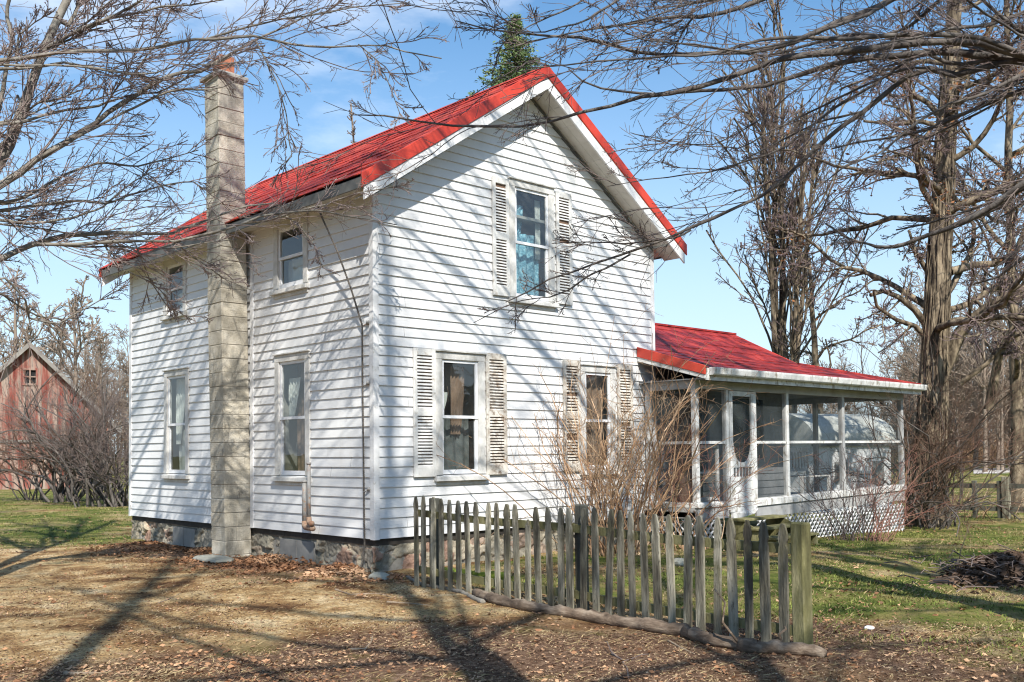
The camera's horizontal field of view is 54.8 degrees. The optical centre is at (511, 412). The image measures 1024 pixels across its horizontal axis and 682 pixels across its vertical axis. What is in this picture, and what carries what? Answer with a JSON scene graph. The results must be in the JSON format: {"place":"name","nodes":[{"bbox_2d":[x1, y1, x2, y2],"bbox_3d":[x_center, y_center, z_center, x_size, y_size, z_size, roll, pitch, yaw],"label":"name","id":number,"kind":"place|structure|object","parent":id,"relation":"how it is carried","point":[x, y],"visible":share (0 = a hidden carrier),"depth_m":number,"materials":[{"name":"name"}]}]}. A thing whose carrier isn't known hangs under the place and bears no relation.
{"place":"outdoors","nodes":[
{"label":"outdoors","id":0,"kind":"place"},
{"bbox_2d":[0,342,120,489],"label":"barn","id":1,"kind":"structure","parent":0,"point":[46,368],"depth_m":48.13,"materials":[{"name":"red wood"}]},
{"bbox_2d":[22,368,37,385],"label":"window","id":2,"kind":"structure","parent":1,"relation":"in","point":[29,369],"depth_m":48.12,"materials":[{"name":"beige wood"}]},
{"bbox_2d":[90,462,104,486],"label":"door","id":3,"kind":"structure","parent":1,"relation":"in","point":[97,462],"depth_m":49.56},
{"bbox_2d":[0,459,1023,681],"bbox_3d":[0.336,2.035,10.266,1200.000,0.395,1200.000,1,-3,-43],"label":"ground","id":4,"kind":"structure","parent":0,"point":[914,570],"depth_m":9.02,"materials":[{"name":"brown soil"}]},
{"bbox_2d":[0,265,72,380],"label":"maple tree","id":5,"kind":"object","parent":4,"relation":"on","point":[29,329],"visible":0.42,"depth_m":66.29,"materials":[{"name":"brown plant"}]},
{"bbox_2d":[0,403,108,500],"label":"bare bush","id":6,"kind":"object","parent":4,"relation":"on","point":[35,491],"visible":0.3,"depth_m":33.80,"materials":[{"name":"brown plant"}]},
{"bbox_2d":[0,358,128,507],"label":"bare bush","id":7,"kind":"object","parent":4,"relation":"on","point":[92,443],"visible":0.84,"depth_m":28.65,"materials":[{"name":"brown plant"}]},
{"bbox_2d":[0,338,128,502],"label":"bare bush","id":8,"kind":"object","parent":4,"relation":"on","point":[60,491],"visible":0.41,"depth_m":32.16,"materials":[{"name":"brown plant"}]},
{"bbox_2d":[19,275,118,400],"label":"maple tree","id":9,"kind":"object","parent":4,"relation":"on","point":[61,335],"visible":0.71,"depth_m":61.31,"materials":[{"name":"brown plant"}]},
{"bbox_2d":[63,670,111,674],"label":"fallen branch","id":10,"kind":"object","parent":4,"relation":"on","point":[67,673],"visible":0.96,"depth_m":6.90,"materials":[{"name":"beige wood"}]},
{"bbox_2d":[193,554,233,562],"bbox_3d":[-4.270,2.097,14.154,0.441,0.091,0.948,1,-3,-43],"label":"stone","id":11,"kind":"object","parent":4,"relation":"on","point":[212,558],"visible":0.94,"depth_m":13.93,"materials":[{"name":"white stone"}]},
{"bbox_2d":[44,540,403,586],"bbox_3d":[-4.488,2.080,13.890,2.006,0.158,7.346,1,-3,-43],"label":"leaf drift","id":12,"kind":"object","parent":4,"relation":"on","point":[336,568],"visible":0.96,"depth_m":13.17,"materials":[{"name":"brown plant"}]},
{"bbox_2d":[0,0,476,389],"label":"leaning maple","id":13,"kind":"object","parent":4,"relation":"on","point":[50,42],"visible":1,"depth_m":10.67,"materials":[{"name":"grey plant"}]},
{"bbox_2d":[347,103,355,143],"bbox_3d":[-3.555,-2.457,23.997,0.966,10.051,0.465,1,-3,-29],"label":"dead tree","id":14,"kind":"object","parent":4,"relation":"on","point":[353,132],"visible":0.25,"depth_m":23.95,"materials":[{"name":"grey wood"}]},
{"bbox_2d":[350,636,372,649],"bbox_3d":[-1.144,1.844,7.893,0.140,0.024,0.522,-1,-2,12],"label":"fallen branch","id":15,"kind":"object","parent":4,"relation":"on","point":[366,647],"visible":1,"depth_m":7.66,"materials":[{"name":"grey wood"}]},
{"bbox_2d":[334,588,391,597],"bbox_3d":[-1.581,1.935,10.552,0.954,0.030,0.225,-2,-3,33],"label":"fallen branch","id":16,"kind":"object","parent":4,"relation":"on","point":[338,590],"visible":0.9,"depth_m":10.54,"materials":[{"name":"beige wood"}]},
{"bbox_2d":[368,572,388,579],"bbox_3d":[-1.585,1.988,11.927,0.191,0.111,0.322,1,-3,-43],"label":"stone","id":17,"kind":"object","parent":4,"relation":"on","point":[382,575],"visible":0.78,"depth_m":11.85,"materials":[{"name":"grey stone"}]},
{"bbox_2d":[386,601,429,605],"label":"fallen branch","id":18,"kind":"object","parent":4,"relation":"on","point":[404,602],"visible":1,"depth_m":9.80,"materials":[{"name":"beige wood"}]},
{"bbox_2d":[444,567,503,578],"bbox_3d":[-0.541,1.983,12.096,0.247,0.151,1.228,1,-3,-43],"label":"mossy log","id":19,"kind":"object","parent":4,"relation":"on","point":[482,574],"visible":0.24,"depth_m":11.82,"materials":[{"name":"green plant"}]},
{"bbox_2d":[466,12,551,96],"bbox_3d":[0.114,-4.159,27.190,5.122,13.912,5.128,1,-3,-43],"label":"spruce tree","id":20,"kind":"object","parent":4,"relation":"on","point":[511,55],"visible":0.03,"depth_m":27.14,"materials":[{"name":"green plant"}]},
{"bbox_2d":[0,250,1023,471],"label":"woods","id":21,"kind":"object","parent":4,"relation":"on","point":[909,352],"visible":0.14,"depth_m":70.33,"materials":[{"name":"brown plant"}]},
{"bbox_2d":[0,531,1023,681],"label":"ground debris","id":22,"kind":"object","parent":4,"relation":"on","point":[649,664],"visible":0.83,"depth_m":7.76,"materials":[{"name":"brown plant"}]},
{"bbox_2d":[0,512,1023,681],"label":"fallen leaves","id":23,"kind":"object","parent":4,"relation":"on","point":[994,675],"depth_m":7.51,"materials":[{"name":"brown plant"}]},
{"bbox_2d":[99,54,926,572],"bbox_3d":[0.411,-1.330,19.110,13.318,7.830,9.434,1,-3,-43],"label":"farmhouse","id":24,"kind":"object","parent":4,"relation":"on","point":[293,404],"visible":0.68,"depth_m":14.61,"materials":[{"name":"white wood"}]},
{"bbox_2d":[160,254,187,323],"bbox_3d":[-5.658,-2.081,16.811,0.283,1.097,0.920,1,-3,-43],"label":"window","id":25,"kind":"structure","parent":24,"relation":"in","point":[168,264],"depth_m":16.81,"materials":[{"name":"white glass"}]},
{"bbox_2d":[160,367,189,481],"bbox_3d":[-5.580,0.220,16.681,0.303,1.907,0.990,1,-3,-43],"label":"window","id":26,"kind":"structure","parent":24,"relation":"in","point":[182,385],"depth_m":16.86,"materials":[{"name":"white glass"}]},
{"bbox_2d":[269,212,309,299],"bbox_3d":[-3.098,-2.205,14.087,0.263,1.117,0.980,1,-3,-43],"label":"window","id":27,"kind":"structure","parent":24,"relation":"in","point":[298,268],"depth_m":14.17,"materials":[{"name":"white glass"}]},
{"bbox_2d":[270,349,311,485],"bbox_3d":[-3.004,0.093,14.014,0.383,1.877,0.990,1,-3,-43],"label":"window","id":28,"kind":"structure","parent":24,"relation":"in","point":[299,387],"depth_m":14.17,"materials":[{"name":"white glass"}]},
{"bbox_2d":[434,349,489,485],"bbox_3d":[-0.760,0.080,13.549,0.940,1.817,0.303,1,-3,-43],"label":"window","id":29,"kind":"structure","parent":24,"relation":"in","point":[451,429],"depth_m":13.65,"materials":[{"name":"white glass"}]},
{"bbox_2d":[507,176,558,311],"bbox_3d":[0.247,-2.452,14.612,0.990,1.877,0.283,1,-3,-43],"label":"window","id":30,"kind":"structure","parent":24,"relation":"in","point":[524,249],"depth_m":14.70,"materials":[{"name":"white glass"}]},
{"bbox_2d":[579,363,620,478],"bbox_3d":[1.294,0.147,15.473,0.890,1.767,0.283,1,-3,-43],"label":"window","id":31,"kind":"structure","parent":24,"relation":"in","point":[594,375],"depth_m":15.61,"materials":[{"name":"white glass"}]},
{"bbox_2d":[728,391,755,511],"bbox_3d":[3.798,0.643,16.253,0.710,1.970,0.082,1,-3,-43],"label":"screen door","id":32,"kind":"structure","parent":24,"relation":"in","point":[751,484],"depth_m":16.25,"materials":[{"name":"paint"}]},
{"bbox_2d":[790,448,830,492],"bbox_3d":[6.021,1.225,20.311,1.124,0.990,0.530,1,-3,-43],"label":"chair","id":33,"kind":"object","parent":24,"relation":"on","point":[801,452],"visible":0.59,"depth_m":20.56,"materials":[{"name":"paint"}]},
{"bbox_2d":[472,588,688,636],"bbox_3d":[0.464,1.809,8.980,0.280,0.150,2.805,1,-3,-41],"label":"fallen log","id":34,"kind":"object","parent":4,"relation":"on","point":[653,625],"visible":0.93,"depth_m":8.72,"materials":[{"name":"wood"}]},
{"bbox_2d":[436,305,783,557],"bbox_3d":[1.503,0.351,14.303,4.842,3.427,4.636,-2,-2,21],"label":"forsythia bush","id":35,"kind":"object","parent":4,"relation":"on","point":[614,487],"visible":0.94,"depth_m":14.08,"materials":[{"name":"beige plant"}]},
{"bbox_2d":[413,495,812,643],"bbox_3d":[0.571,1.438,9.326,0.162,1.176,5.096,1,-3,-40],"label":"picket fence","id":36,"kind":"object","parent":4,"relation":"on","point":[798,549],"visible":0.82,"depth_m":8.69,"materials":[{"name":"grey wood"}]},
{"bbox_2d":[605,641,647,677],"bbox_3d":[0.868,1.767,7.101,0.253,0.074,1.040,-1,-2,-3],"label":"fallen branch","id":37,"kind":"object","parent":4,"relation":"on","point":[613,654],"visible":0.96,"depth_m":7.13,"materials":[{"name":"wood"}]},
{"bbox_2d":[287,0,1023,333],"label":"overhanging tree","id":38,"kind":"object","parent":4,"relation":"on","point":[994,53],"visible":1,"depth_m":8.10,"materials":[{"name":"brown plant"}]},
{"bbox_2d":[674,558,683,565],"bbox_3d":[2.187,1.962,12.882,0.184,0.128,0.165,1,-3,-43],"label":"stone","id":39,"kind":"object","parent":4,"relation":"on","point":[679,561],"visible":0.57,"depth_m":12.81,"materials":[{"name":"white stone"}]},
{"bbox_2d":[668,640,694,653],"bbox_3d":[1.293,1.800,7.568,0.023,0.021,0.535,0,-2,-11],"label":"fallen branch","id":40,"kind":"object","parent":4,"relation":"on","point":[673,643],"visible":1,"depth_m":7.58,"materials":[{"name":"beige wood"}]},
{"bbox_2d":[553,410,824,552],"bbox_3d":[2.362,0.970,15.088,3.897,2.231,2.812,0,-2,-20],"label":"forsythia bush","id":41,"kind":"object","parent":4,"relation":"on","point":[675,504],"visible":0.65,"depth_m":14.81,"materials":[{"name":"brown plant"}]},
{"bbox_2d":[680,625,741,648],"bbox_3d":[1.541,1.750,7.680,0.164,0.121,0.684,1,-3,-29],"label":"fallen log","id":42,"kind":"object","parent":4,"relation":"on","point":[698,634],"visible":0.85,"depth_m":7.59,"materials":[{"name":"wood"}]},
{"bbox_2d":[714,588,826,657],"bbox_3d":[1.879,1.546,7.234,0.810,0.472,0.145,-2,-3,30],"label":"fallen log","id":43,"kind":"object","parent":4,"relation":"on","point":[753,645],"visible":0.97,"depth_m":7.17,"materials":[{"name":"wood"}]},
{"bbox_2d":[726,514,818,543],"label":"wooden steps","id":44,"kind":"structure","parent":4,"relation":"on","point":[774,522],"depth_m":15.83,"materials":[{"name":"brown wood"}]},
{"bbox_2d":[702,0,888,412],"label":"maple tree","id":45,"kind":"object","parent":4,"relation":"on","point":[779,344],"visible":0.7,"depth_m":28.41,"materials":[{"name":"brown plant"}]},
{"bbox_2d":[760,413,896,512],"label":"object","id":46,"kind":"structure","parent":4,"relation":"on","point":[800,426],"depth_m":27.15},
{"bbox_2d":[788,257,881,413],"bbox_3d":[9.641,-1.011,30.261,3.044,7.792,3.410,-2,-2,24],"label":"maple tree","id":47,"kind":"object","parent":4,"relation":"on","point":[815,356],"visible":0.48,"depth_m":30.95,"materials":[{"name":"brown plant"}]},
{"bbox_2d":[790,447,911,542],"bbox_3d":[5.564,1.415,17.424,2.040,1.667,3.056,-1,-2,-3],"label":"bare bush","id":48,"kind":"object","parent":4,"relation":"on","point":[844,537],"visible":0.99,"depth_m":16.92,"materials":[{"name":"plant"}]},
{"bbox_2d":[864,625,873,629],"bbox_3d":[2.962,1.789,8.197,0.076,0.036,0.074,1,-3,-43],"label":"stone","id":49,"kind":"object","parent":4,"relation":"on","point":[868,627],"visible":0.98,"depth_m":8.17,"materials":[{"name":"white stone"}]},
{"bbox_2d":[736,0,1023,526],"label":"oak tree","id":50,"kind":"object","parent":4,"relation":"on","point":[939,271],"visible":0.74,"depth_m":21.82,"materials":[{"name":"brown plant"}]},
{"bbox_2d":[795,298,1023,539],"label":"thicket","id":51,"kind":"object","parent":4,"relation":"on","point":[949,463],"visible":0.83,"depth_m":20.47,"materials":[{"name":"brown plant"}]},
{"bbox_2d":[848,437,982,541],"bbox_3d":[7.029,1.349,17.492,2.264,1.817,1.717,-1,-2,2],"label":"bare bush","id":52,"kind":"object","parent":4,"relation":"on","point":[886,517],"visible":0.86,"depth_m":17.31,"materials":[{"name":"brown plant"}]},
{"bbox_2d":[820,467,1023,522],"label":"thicket","id":53,"kind":"object","parent":4,"relation":"on","point":[983,515],"visible":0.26,"depth_m":23.52,"materials":[{"name":"brown plant"}]},
{"bbox_2d":[870,0,1023,512],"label":"oak tree","id":54,"kind":"object","parent":4,"relation":"on","point":[1015,363],"visible":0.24,"depth_m":25.86,"materials":[{"name":"brown plant"}]},
{"bbox_2d":[888,422,1008,467],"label":"undergrowth","id":55,"kind":"object","parent":4,"relation":"on","point":[894,459],"visible":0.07,"depth_m":80.15,"materials":[{"name":"brown plant"}]},
{"bbox_2d":[884,542,1023,597],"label":"brush pile","id":56,"kind":"object","parent":4,"relation":"on","point":[995,569],"visible":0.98,"depth_m":10.88,"materials":[{"name":"wood"}]},
{"bbox_2d":[958,526,970,566],"bbox_3d":[5.172,1.588,11.275,0.185,0.617,0.045,-2,-2,27],"label":"sapling","id":57,"kind":"object","parent":4,"relation":"on","point":[962,545],"visible":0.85,"depth_m":11.29,"materials":[{"name":"brown plant"}]},
{"bbox_2d":[950,477,1023,518],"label":"post and rail fence","id":58,"kind":"object","parent":4,"relation":"on","point":[1000,514],"visible":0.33,"depth_m":23.36,"materials":[{"name":"brown wood"}]},
{"bbox_2d":[0,488,1023,666],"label":"grass","id":59,"kind":"structure","parent":0,"point":[885,577],"depth_m":11.72,"materials":[{"name":"green plant"}]},
{"bbox_2d":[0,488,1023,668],"bbox_3d":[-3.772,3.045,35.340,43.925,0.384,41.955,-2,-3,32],"label":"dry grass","id":60,"kind":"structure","parent":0,"point":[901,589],"depth_m":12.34,"materials":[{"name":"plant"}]},
{"bbox_2d":[0,0,1023,456],"label":"sky","id":61,"kind":"structure","parent":0,"point":[688,294],"materials":[{"name":"blue"}]},
{"bbox_2d":[973,468,1009,473],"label":"road","id":62,"kind":"structure","parent":0,"point":[979,471],"depth_m":64.52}
]}

